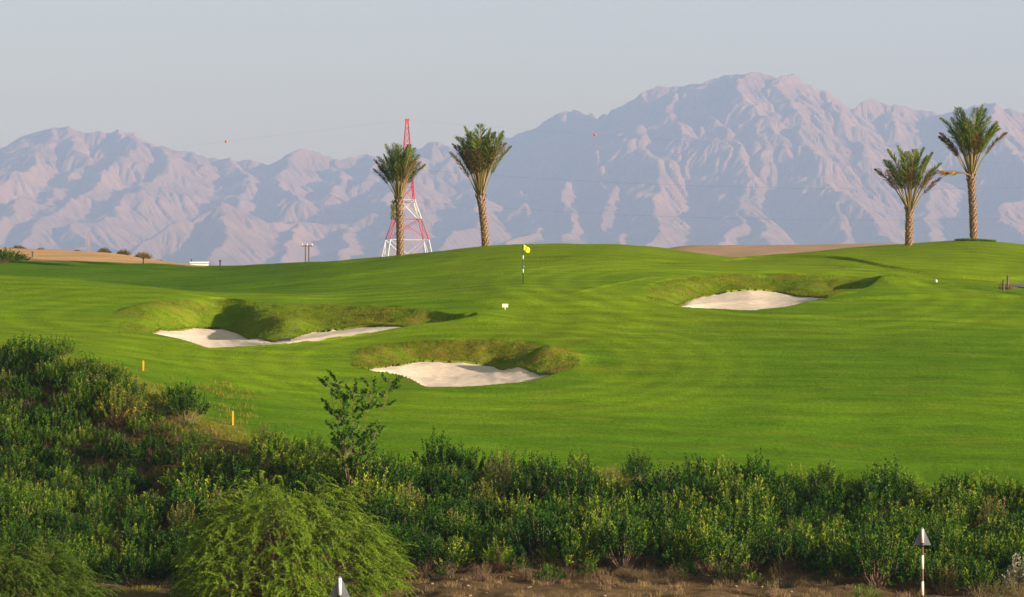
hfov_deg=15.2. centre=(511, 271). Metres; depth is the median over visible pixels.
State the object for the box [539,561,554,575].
young shrub
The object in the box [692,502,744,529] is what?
hedge shrub
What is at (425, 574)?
dry shrub
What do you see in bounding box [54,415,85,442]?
bank shrub
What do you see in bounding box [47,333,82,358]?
clump shrub
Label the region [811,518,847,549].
hedge shrub
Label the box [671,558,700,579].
young shrub
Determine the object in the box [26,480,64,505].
bank shrub
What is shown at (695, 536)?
hedge shrub
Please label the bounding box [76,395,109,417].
bank shrub
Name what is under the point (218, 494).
pale shrub
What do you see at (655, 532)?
hedge shrub
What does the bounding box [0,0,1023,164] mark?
sky
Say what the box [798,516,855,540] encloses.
hedge shrub
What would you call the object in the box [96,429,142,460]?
bank shrub
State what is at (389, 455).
hedge shrub
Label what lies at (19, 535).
bank shrub
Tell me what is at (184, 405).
hedge shrub
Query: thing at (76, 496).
bank shrub
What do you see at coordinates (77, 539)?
bank shrub
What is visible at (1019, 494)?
hedge shrub
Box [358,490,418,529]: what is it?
hedge shrub
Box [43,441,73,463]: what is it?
bank shrub
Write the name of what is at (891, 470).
hedge shrub
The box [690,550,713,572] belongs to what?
dry shrub
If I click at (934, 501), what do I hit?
hedge shrub
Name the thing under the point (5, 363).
clump shrub
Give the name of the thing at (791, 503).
hedge shrub
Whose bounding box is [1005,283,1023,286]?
cart path
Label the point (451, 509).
pale shrub
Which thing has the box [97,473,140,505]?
bank shrub
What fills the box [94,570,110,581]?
bank shrub
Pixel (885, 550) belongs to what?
hedge shrub
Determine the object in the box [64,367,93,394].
bank shrub
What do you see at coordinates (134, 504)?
bank shrub
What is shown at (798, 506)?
hedge shrub
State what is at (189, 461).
hedge shrub
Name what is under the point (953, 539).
hedge shrub
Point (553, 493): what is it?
hedge shrub
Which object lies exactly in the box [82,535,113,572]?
bank shrub
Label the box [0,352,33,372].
bank shrub
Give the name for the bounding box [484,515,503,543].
hedge shrub
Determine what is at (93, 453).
bank shrub
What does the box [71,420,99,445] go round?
bank shrub
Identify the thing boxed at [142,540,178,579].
bank shrub
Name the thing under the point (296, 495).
hedge shrub
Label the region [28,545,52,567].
bank shrub
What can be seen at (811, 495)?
hedge shrub
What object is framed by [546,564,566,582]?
young shrub
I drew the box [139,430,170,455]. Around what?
clump shrub
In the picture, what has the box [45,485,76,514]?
bank shrub
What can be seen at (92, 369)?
bank shrub
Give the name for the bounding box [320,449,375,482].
hedge shrub
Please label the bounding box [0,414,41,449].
bank shrub
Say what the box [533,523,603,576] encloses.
hedge shrub
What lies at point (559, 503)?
hedge shrub
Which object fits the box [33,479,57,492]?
bank shrub
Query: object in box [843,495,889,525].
hedge shrub
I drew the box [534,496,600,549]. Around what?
hedge shrub
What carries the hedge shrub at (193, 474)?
on the ground at (906, 359)
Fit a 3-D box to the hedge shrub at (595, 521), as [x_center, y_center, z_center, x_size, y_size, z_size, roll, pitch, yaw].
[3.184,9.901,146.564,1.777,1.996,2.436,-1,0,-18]
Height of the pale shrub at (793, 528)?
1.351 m
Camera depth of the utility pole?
619.96 m
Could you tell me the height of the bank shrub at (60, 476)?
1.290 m
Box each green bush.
[0,247,25,263]
[7,252,32,262]
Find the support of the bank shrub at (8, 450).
on the ground at (906, 359)
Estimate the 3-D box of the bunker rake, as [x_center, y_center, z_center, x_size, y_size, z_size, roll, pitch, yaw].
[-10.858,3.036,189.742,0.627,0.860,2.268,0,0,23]
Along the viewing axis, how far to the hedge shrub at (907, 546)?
141.75 m
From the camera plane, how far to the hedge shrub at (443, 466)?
156.33 m
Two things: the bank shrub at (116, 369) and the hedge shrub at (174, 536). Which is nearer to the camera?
the hedge shrub at (174, 536)
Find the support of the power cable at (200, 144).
attached to the lattice tower
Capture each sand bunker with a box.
[153,326,399,347]
[369,362,548,386]
[681,290,823,309]
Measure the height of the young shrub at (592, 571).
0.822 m
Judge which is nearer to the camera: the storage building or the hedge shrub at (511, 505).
the hedge shrub at (511, 505)
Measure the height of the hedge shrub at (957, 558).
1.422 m
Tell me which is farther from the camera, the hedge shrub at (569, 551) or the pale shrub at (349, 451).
the pale shrub at (349, 451)
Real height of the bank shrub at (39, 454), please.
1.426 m
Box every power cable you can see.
[15,120,402,165]
[409,120,1012,163]
[422,202,1021,219]
[427,170,1023,188]
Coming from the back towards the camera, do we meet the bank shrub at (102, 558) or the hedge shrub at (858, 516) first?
the hedge shrub at (858, 516)
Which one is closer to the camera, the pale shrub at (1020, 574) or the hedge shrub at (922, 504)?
the pale shrub at (1020, 574)
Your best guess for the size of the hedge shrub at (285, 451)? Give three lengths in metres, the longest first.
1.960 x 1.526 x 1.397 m
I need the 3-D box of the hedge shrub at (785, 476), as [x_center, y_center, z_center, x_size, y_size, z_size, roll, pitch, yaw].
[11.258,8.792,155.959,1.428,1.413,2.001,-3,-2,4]
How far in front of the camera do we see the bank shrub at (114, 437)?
162.68 m
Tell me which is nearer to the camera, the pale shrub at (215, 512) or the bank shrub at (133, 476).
the pale shrub at (215, 512)
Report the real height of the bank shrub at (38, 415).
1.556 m
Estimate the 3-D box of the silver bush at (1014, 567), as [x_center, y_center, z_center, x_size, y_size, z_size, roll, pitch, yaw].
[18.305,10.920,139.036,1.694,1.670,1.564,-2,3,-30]
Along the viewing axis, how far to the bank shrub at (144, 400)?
166.71 m
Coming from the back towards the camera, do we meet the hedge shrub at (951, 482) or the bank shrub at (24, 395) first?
the bank shrub at (24, 395)
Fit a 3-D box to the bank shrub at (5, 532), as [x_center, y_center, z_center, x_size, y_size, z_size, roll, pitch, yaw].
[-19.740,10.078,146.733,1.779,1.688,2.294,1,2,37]
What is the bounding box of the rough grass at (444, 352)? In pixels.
[113,272,860,373]
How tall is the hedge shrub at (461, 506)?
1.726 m
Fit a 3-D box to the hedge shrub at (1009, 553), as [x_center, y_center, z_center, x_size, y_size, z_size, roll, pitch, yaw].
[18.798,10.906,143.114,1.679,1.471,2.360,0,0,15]
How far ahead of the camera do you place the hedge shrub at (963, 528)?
146.41 m
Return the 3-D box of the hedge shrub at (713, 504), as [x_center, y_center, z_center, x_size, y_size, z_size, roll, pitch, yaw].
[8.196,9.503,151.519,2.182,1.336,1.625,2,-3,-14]
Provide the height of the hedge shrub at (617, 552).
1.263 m
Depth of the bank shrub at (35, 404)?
166.26 m
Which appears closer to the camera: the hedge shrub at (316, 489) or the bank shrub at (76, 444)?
the hedge shrub at (316, 489)
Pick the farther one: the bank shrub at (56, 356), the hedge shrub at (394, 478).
the bank shrub at (56, 356)
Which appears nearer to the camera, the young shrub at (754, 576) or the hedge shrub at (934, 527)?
the young shrub at (754, 576)
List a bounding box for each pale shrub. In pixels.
[166,494,202,529]
[204,489,235,514]
[205,499,232,528]
[246,421,280,450]
[324,439,358,458]
[340,482,385,527]
[398,481,424,508]
[435,507,465,535]
[466,477,505,508]
[482,446,518,492]
[505,496,526,525]
[599,463,629,492]
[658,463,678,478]
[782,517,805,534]
[924,558,963,595]
[974,495,1013,529]
[1009,554,1023,592]
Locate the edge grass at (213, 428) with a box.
[0,344,1009,514]
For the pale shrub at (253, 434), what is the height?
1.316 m
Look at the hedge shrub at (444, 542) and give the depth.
144.78 m
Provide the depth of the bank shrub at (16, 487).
152.24 m
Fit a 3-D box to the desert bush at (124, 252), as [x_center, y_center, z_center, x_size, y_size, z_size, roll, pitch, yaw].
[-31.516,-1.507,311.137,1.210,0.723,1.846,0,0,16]
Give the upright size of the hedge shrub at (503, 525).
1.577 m
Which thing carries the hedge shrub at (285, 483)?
on the ground at (906, 359)
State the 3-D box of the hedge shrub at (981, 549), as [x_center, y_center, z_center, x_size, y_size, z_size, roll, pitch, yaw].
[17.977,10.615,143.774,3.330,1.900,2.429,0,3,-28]
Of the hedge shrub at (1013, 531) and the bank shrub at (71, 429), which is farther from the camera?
the bank shrub at (71, 429)
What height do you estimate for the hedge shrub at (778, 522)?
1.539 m
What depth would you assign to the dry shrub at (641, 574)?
141.56 m
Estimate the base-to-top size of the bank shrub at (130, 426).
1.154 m
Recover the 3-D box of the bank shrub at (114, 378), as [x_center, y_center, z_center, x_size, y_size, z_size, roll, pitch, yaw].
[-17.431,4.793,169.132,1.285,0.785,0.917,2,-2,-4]
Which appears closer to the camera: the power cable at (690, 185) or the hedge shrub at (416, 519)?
the hedge shrub at (416, 519)
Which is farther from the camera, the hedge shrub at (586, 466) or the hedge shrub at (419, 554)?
the hedge shrub at (586, 466)
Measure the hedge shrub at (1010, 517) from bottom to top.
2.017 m
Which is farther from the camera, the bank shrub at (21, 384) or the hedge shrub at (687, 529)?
the bank shrub at (21, 384)
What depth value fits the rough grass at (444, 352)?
196.21 m
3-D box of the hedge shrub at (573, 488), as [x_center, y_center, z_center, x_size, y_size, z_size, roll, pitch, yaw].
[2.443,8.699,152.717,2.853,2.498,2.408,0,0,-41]
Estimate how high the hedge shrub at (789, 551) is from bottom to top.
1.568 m
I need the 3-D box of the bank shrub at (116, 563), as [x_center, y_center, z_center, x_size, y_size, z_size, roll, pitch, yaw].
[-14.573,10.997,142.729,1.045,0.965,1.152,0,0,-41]
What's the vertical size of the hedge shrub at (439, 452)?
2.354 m
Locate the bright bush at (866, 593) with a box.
[845,582,882,596]
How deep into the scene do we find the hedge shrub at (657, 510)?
149.99 m
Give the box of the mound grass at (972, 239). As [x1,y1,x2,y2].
[954,238,996,241]
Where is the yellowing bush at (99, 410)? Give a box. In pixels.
[91,380,153,426]
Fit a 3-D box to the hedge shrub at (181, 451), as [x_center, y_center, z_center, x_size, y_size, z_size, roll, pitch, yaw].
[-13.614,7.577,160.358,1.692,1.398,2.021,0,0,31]
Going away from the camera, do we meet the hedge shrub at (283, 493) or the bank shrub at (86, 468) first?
the hedge shrub at (283, 493)
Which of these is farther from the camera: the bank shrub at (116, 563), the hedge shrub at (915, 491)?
the hedge shrub at (915, 491)
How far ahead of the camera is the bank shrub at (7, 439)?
161.60 m
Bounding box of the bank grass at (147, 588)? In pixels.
[0,358,259,593]
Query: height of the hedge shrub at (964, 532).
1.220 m
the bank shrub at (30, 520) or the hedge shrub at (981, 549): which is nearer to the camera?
the hedge shrub at (981, 549)
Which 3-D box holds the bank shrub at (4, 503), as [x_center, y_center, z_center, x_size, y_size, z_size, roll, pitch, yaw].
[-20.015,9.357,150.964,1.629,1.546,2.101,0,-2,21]
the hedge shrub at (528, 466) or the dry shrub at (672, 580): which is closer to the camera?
the dry shrub at (672, 580)
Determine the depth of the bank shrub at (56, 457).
160.30 m
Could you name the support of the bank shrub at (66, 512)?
on the ground at (906, 359)
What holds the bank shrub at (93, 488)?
on the ground at (906, 359)
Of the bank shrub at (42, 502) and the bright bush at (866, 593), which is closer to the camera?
the bright bush at (866, 593)
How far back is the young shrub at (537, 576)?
140.69 m
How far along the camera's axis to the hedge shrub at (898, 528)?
147.79 m
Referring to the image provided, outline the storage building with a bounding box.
[189,259,208,265]
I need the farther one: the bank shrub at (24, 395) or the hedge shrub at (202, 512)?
the bank shrub at (24, 395)
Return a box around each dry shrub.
[412,563,430,580]
[438,559,457,573]
[467,563,484,580]
[472,561,498,580]
[486,549,509,573]
[518,567,533,581]
[591,567,616,584]
[615,560,639,577]
[635,568,650,581]
[645,569,665,584]
[657,566,686,585]
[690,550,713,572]
[763,558,789,584]
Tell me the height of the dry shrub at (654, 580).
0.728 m
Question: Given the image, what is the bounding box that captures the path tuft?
[997,285,1016,288]
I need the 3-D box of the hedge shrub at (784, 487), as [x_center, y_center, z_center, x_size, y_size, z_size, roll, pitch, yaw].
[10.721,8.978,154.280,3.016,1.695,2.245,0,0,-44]
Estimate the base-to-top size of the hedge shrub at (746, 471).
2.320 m
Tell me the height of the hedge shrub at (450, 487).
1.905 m
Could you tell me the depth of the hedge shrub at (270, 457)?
158.08 m
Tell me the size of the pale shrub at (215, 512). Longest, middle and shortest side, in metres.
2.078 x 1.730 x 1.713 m
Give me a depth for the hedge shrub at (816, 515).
151.11 m
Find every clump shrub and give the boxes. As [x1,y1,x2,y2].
[0,349,17,371]
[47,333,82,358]
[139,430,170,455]
[141,405,166,426]
[147,445,172,470]
[156,381,186,401]
[167,392,193,410]
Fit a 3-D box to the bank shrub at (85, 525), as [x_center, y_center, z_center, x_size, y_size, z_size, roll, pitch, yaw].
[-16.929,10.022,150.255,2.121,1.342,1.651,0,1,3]
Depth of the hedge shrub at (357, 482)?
152.97 m
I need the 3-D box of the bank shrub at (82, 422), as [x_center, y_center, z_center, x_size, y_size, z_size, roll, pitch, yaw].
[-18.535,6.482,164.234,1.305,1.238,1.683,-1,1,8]
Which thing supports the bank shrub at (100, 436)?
on the ground at (906, 359)
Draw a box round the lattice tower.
[381,119,431,256]
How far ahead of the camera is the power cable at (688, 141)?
1499.99 m
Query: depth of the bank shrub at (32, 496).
152.58 m
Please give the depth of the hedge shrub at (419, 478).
155.09 m
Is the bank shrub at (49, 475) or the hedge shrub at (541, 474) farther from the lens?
the bank shrub at (49, 475)
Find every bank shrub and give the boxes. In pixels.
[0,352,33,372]
[0,367,19,391]
[0,384,16,399]
[0,388,18,404]
[0,393,15,413]
[0,406,24,433]
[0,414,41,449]
[0,422,35,454]
[0,446,20,471]
[0,447,27,476]
[0,451,15,474]
[0,468,11,489]
[0,475,24,509]
[0,485,43,523]
[0,490,21,522]
[0,499,39,529]
[0,514,44,554]
[0,517,16,546]
[1,331,36,358]
[4,372,39,395]
[4,467,24,483]
[5,362,34,381]
[5,405,21,420]
[6,516,62,554]
[7,398,28,413]
[7,442,37,472]
[7,487,47,510]
[11,471,41,492]
[13,480,38,491]
[16,340,60,372]
[16,382,47,406]
[19,516,42,530]
[20,334,60,361]
[20,403,53,433]
[20,440,62,467]
[20,459,46,477]
[20,503,43,519]
[21,440,47,459]
[22,400,46,414]
[22,401,75,431]
[22,538,55,556]
[24,404,50,419]
[25,461,64,486]
[26,359,67,392]
[26,416,71,450]
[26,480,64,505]
[28,357,57,387]
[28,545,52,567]
[29,403,79,437]
[30,496,61,512]
[31,499,74,533]
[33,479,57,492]
[36,506,67,530]
[37,447,83,470]
[39,478,62,492]
[42,351,64,365]
[42,363,72,379]
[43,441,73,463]
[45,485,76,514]
[45,518,82,540]
[46,390,73,410]
[48,486,69,505]
[49,465,82,489]
[50,453,87,483]
[50,530,97,558]
[51,388,92,417]
[52,377,71,394]
[53,355,76,371]
[53,521,74,542]
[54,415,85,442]
[54,506,77,517]
[54,541,105,577]
[55,510,106,542]
[56,432,81,453]
[62,481,85,504]
[62,482,85,502]
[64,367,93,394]
[64,479,82,493]
[65,406,90,425]
[66,379,95,400]
[67,352,116,383]
[69,471,90,484]
[69,503,88,519]
[70,408,93,431]
[70,442,89,463]
[70,474,115,501]
[71,354,89,367]
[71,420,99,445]
[72,458,96,480]
[74,482,120,509]
[75,494,120,521]
[76,387,93,405]
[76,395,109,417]
[78,508,120,532]
[79,361,102,380]
[80,520,118,550]
[81,371,116,398]
[81,440,119,464]
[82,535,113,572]
[85,551,115,578]
[86,426,114,446]
[86,527,112,545]
[87,463,113,486]
[88,402,114,423]
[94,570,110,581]
[95,420,110,431]
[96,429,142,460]
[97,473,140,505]
[99,548,161,586]
[102,374,147,402]
[103,372,126,384]
[103,428,127,451]
[104,359,133,379]
[104,395,125,413]
[104,554,129,579]
[105,511,118,522]
[106,455,128,474]
[106,463,132,487]
[108,518,164,551]
[110,458,152,497]
[110,536,149,569]
[113,511,132,530]
[115,440,149,465]
[118,489,167,522]
[118,544,147,557]
[119,501,157,536]
[120,494,139,512]
[123,412,155,437]
[123,413,136,425]
[125,454,148,473]
[132,502,166,525]
[133,395,151,406]
[133,532,173,556]
[142,392,173,414]
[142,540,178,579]
[146,465,174,489]
[146,556,179,583]
[150,505,177,525]
[156,515,204,544]
[157,419,174,436]
[159,488,172,496]
[162,481,193,505]
[169,423,190,441]
[180,417,192,431]
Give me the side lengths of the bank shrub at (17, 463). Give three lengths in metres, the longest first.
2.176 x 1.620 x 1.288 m
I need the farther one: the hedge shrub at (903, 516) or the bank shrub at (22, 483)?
the bank shrub at (22, 483)
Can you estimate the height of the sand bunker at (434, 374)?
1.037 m
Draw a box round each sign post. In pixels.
[330,576,349,596]
[914,527,930,596]
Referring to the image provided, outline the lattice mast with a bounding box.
[87,231,90,251]
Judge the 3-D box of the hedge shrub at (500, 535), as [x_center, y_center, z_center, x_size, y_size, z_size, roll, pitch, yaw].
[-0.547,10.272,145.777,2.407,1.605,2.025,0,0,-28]
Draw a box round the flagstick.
[522,245,529,272]
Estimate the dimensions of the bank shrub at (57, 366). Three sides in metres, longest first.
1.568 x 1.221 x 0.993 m
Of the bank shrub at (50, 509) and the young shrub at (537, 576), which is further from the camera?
the bank shrub at (50, 509)
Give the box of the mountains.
[0,72,1023,265]
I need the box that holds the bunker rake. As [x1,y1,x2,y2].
[277,324,296,341]
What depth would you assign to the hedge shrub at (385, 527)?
145.98 m
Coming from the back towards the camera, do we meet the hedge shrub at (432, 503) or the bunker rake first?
the bunker rake
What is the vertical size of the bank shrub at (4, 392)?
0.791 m
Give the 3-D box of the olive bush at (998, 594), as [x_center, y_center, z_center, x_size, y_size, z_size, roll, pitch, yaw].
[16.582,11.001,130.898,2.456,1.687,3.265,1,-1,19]
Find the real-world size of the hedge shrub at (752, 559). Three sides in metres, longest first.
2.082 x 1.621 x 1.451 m
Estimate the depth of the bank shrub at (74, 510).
153.93 m
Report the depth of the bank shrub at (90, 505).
153.49 m
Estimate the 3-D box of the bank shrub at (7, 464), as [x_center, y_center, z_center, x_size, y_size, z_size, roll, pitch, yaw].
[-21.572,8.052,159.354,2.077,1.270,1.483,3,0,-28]
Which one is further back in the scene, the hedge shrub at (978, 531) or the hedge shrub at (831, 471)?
the hedge shrub at (831, 471)
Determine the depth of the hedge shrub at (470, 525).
147.64 m
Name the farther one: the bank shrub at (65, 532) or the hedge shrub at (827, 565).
the bank shrub at (65, 532)
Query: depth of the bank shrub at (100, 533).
149.88 m
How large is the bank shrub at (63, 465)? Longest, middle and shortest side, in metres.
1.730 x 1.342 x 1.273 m
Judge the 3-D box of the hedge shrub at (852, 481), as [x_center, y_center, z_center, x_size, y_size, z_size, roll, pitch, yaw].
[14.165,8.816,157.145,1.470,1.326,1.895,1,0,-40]
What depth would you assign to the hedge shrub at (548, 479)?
156.48 m
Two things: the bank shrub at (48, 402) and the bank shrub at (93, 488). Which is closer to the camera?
the bank shrub at (93, 488)
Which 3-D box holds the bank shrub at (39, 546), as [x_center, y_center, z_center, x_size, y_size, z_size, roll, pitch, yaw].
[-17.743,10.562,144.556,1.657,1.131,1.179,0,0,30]
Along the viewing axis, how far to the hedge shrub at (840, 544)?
143.49 m
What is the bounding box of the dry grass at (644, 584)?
[344,558,1021,596]
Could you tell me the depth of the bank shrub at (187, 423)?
163.96 m
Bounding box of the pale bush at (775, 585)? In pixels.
[764,574,779,596]
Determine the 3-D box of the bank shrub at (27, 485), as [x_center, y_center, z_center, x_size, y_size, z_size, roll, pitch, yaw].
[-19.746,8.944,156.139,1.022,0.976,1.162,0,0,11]
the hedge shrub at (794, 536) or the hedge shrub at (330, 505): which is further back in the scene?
the hedge shrub at (330, 505)
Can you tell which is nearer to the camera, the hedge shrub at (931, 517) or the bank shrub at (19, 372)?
the hedge shrub at (931, 517)
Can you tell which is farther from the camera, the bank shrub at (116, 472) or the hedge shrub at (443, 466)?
the bank shrub at (116, 472)
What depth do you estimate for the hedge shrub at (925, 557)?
142.43 m
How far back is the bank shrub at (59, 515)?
150.09 m
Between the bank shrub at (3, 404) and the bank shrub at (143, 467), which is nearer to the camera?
the bank shrub at (143, 467)
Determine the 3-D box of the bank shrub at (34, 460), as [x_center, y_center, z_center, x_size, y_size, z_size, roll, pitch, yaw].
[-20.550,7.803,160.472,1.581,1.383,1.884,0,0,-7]
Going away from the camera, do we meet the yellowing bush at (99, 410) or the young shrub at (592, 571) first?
the young shrub at (592, 571)
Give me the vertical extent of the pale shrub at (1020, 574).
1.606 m
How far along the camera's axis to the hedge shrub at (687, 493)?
152.43 m
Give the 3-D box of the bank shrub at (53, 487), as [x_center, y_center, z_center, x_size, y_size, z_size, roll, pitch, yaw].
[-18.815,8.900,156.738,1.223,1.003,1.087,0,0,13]
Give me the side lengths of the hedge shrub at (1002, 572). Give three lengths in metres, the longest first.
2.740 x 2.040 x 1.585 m
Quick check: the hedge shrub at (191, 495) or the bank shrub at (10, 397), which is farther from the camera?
the bank shrub at (10, 397)
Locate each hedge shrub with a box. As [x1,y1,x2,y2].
[152,482,212,526]
[152,516,199,560]
[155,533,191,565]
[157,448,218,493]
[160,437,209,466]
[162,380,210,422]
[165,480,209,518]
[172,470,240,509]
[173,424,219,452]
[177,454,201,477]
[187,497,240,525]
[194,441,249,487]
[211,448,283,498]
[227,473,271,502]
[241,433,286,478]
[249,425,300,452]
[250,488,292,525]
[260,482,299,508]
[263,435,305,461]
[269,452,311,480]
[269,474,300,497]
[279,486,303,508]
[281,462,336,496]
[284,447,330,486]
[297,430,331,459]
[297,483,341,508]
[299,441,331,470]
[302,451,374,492]
[305,491,365,527]
[312,492,343,518]
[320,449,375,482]
[335,458,408,507]
[345,493,388,524]
[350,449,406,487]
[355,523,405,576]
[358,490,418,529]
[359,449,391,485]
[361,453,424,504]
[362,482,429,525]
[371,518,402,540]
[376,449,405,469]
[383,515,425,556]
[394,511,435,554]
[395,454,426,483]
[396,457,438,499]
[396,508,438,537]
[396,530,460,572]
[406,497,456,540]
[407,487,464,522]
[409,426,459,472]
[414,460,479,503]
[418,469,492,506]
[423,497,491,532]
[424,460,455,485]
[424,535,460,560]
[425,508,489,545]
[426,534,482,572]
[446,439,491,478]
[446,489,491,511]
[446,510,493,546]
[455,530,490,563]
[460,468,493,492]
[462,497,509,527]
[468,532,516,565]
[469,522,527,554]
[477,446,522,482]
[477,473,513,510]
[479,535,519,567]
[483,514,535,545]
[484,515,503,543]
[485,489,542,526]
[494,470,549,513]
[502,493,571,567]
[505,507,539,538]
[507,450,569,499]
[519,454,554,475]
[520,512,582,564]
[521,460,558,490]
[532,461,610,516]
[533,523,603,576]
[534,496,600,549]
[535,486,581,511]
[535,493,585,526]
[547,471,589,506]
[549,509,617,567]
[555,449,605,487]
[571,455,599,479]
[574,487,648,537]
[576,485,623,523]
[579,505,617,546]
[587,537,629,563]
[591,502,658,566]
[594,473,636,506]
[614,460,687,507]
[614,486,648,519]
[617,502,671,538]
[618,511,694,565]
[621,497,685,528]
[622,442,652,483]
[632,471,672,501]
[639,490,677,516]
[649,466,679,491]
[650,528,692,566]
[658,544,694,570]
[661,513,698,543]
[662,495,723,532]
[666,507,733,566]
[667,480,708,511]
[670,452,731,493]
[672,501,706,531]
[679,521,749,573]
[680,471,719,505]
[691,467,717,495]
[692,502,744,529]
[693,506,761,566]
[695,468,770,507]
[697,470,762,507]
[698,498,735,514]
[706,488,784,525]
[709,452,741,478]
[712,506,758,535]
[719,534,768,571]
[720,447,786,497]
[737,499,794,567]
[738,477,761,506]
[741,486,781,514]
[742,484,815,533]
[743,507,792,544]
[748,474,809,506]
[751,529,820,569]
[754,525,794,559]
[770,515,830,563]
[776,471,805,495]
[781,488,810,516]
[784,463,812,493]
[787,511,821,531]
[793,470,849,515]
[793,503,829,535]
[798,459,848,487]
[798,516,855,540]
[799,525,849,568]
[801,549,843,574]
[808,481,855,521]
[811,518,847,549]
[813,480,840,505]
[814,511,854,533]
[817,541,864,583]
[823,522,882,569]
[830,475,880,510]
[830,514,890,544]
[839,470,862,500]
[841,502,879,529]
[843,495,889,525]
[848,522,914,587]
[849,458,913,512]
[853,505,899,539]
[857,531,927,580]
[861,454,915,506]
[872,518,937,552]
[873,497,924,539]
[879,544,953,592]
[886,465,911,493]
[888,515,932,537]
[892,467,931,508]
[893,526,959,566]
[895,493,935,518]
[896,549,937,576]
[899,545,959,589]
[902,503,972,533]
[915,478,974,520]
[915,512,960,539]
[926,521,988,546]
[928,495,977,532]
[930,468,974,498]
[931,525,976,564]
[934,521,976,557]
[935,547,972,583]
[940,482,978,504]
[945,476,1003,527]
[948,553,1013,592]
[951,529,1016,566]
[953,552,1000,593]
[959,467,1021,504]
[960,522,985,537]
[966,493,999,526]
[969,526,1001,562]
[971,530,1011,563]
[976,503,1023,551]
[978,512,1016,544]
[987,535,1023,565]
[992,475,1023,513]
[992,547,1022,589]
[1000,508,1023,546]
[1002,545,1023,581]
[1004,496,1022,520]
[1004,528,1023,552]
[1007,499,1023,522]
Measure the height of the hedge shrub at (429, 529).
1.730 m
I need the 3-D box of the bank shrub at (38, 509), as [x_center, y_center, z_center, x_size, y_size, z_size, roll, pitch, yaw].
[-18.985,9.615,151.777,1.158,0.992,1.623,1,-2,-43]
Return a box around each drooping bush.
[0,535,126,596]
[150,470,421,596]
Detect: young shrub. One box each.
[401,555,415,569]
[427,564,452,579]
[507,552,533,573]
[534,565,561,585]
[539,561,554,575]
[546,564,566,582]
[574,559,600,578]
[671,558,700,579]
[709,564,732,583]
[724,557,751,581]
[738,568,764,585]
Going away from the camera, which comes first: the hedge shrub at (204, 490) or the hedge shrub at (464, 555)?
the hedge shrub at (464, 555)
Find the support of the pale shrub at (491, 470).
on the ground at (906, 359)
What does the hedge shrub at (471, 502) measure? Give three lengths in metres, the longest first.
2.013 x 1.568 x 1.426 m
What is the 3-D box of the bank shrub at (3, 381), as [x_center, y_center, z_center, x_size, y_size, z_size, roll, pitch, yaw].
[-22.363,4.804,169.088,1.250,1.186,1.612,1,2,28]
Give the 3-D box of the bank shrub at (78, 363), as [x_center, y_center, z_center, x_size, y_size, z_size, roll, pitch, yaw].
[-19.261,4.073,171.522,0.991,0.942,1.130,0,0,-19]
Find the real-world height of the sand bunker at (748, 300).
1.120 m
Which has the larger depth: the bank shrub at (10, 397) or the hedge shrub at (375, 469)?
the bank shrub at (10, 397)
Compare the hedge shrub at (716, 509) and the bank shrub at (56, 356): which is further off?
the bank shrub at (56, 356)
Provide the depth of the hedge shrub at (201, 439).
161.60 m
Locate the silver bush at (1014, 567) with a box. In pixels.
[1001,552,1023,595]
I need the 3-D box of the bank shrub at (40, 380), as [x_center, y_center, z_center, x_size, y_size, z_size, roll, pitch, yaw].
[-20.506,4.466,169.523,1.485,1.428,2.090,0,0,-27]
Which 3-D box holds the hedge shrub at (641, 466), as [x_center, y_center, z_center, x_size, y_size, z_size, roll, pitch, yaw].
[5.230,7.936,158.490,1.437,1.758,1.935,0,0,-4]
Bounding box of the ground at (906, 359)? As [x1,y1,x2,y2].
[0,241,1023,596]
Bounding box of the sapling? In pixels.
[316,368,403,485]
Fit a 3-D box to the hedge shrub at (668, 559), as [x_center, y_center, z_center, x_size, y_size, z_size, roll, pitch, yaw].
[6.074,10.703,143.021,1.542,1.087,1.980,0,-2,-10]
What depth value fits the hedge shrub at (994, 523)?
149.40 m
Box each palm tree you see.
[372,143,425,255]
[448,123,511,245]
[874,145,941,244]
[937,104,1007,238]
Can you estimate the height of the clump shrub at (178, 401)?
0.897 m
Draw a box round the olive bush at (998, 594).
[971,569,1023,596]
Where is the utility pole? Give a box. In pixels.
[302,243,312,261]
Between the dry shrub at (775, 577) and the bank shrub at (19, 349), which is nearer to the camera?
the dry shrub at (775, 577)
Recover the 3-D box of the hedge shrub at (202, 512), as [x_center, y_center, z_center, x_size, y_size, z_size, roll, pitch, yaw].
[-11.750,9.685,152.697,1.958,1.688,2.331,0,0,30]
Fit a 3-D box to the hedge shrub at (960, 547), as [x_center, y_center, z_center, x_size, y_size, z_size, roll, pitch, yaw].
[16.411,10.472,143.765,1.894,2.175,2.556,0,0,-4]
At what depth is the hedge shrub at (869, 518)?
148.95 m
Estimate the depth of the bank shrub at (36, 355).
171.21 m
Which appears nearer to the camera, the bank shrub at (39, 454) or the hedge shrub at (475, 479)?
the hedge shrub at (475, 479)
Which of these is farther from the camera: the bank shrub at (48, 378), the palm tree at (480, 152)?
the palm tree at (480, 152)
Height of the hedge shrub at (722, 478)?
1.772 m
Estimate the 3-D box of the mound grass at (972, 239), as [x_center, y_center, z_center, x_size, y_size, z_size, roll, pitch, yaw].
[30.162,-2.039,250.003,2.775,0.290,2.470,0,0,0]
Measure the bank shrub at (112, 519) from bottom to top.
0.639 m
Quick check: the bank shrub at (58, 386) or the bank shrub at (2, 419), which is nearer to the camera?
the bank shrub at (2, 419)
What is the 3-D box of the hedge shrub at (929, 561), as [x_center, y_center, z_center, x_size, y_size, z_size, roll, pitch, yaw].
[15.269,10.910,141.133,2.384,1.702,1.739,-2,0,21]
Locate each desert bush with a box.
[97,247,110,252]
[116,248,131,254]
[134,252,152,258]
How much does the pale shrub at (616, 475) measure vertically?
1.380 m

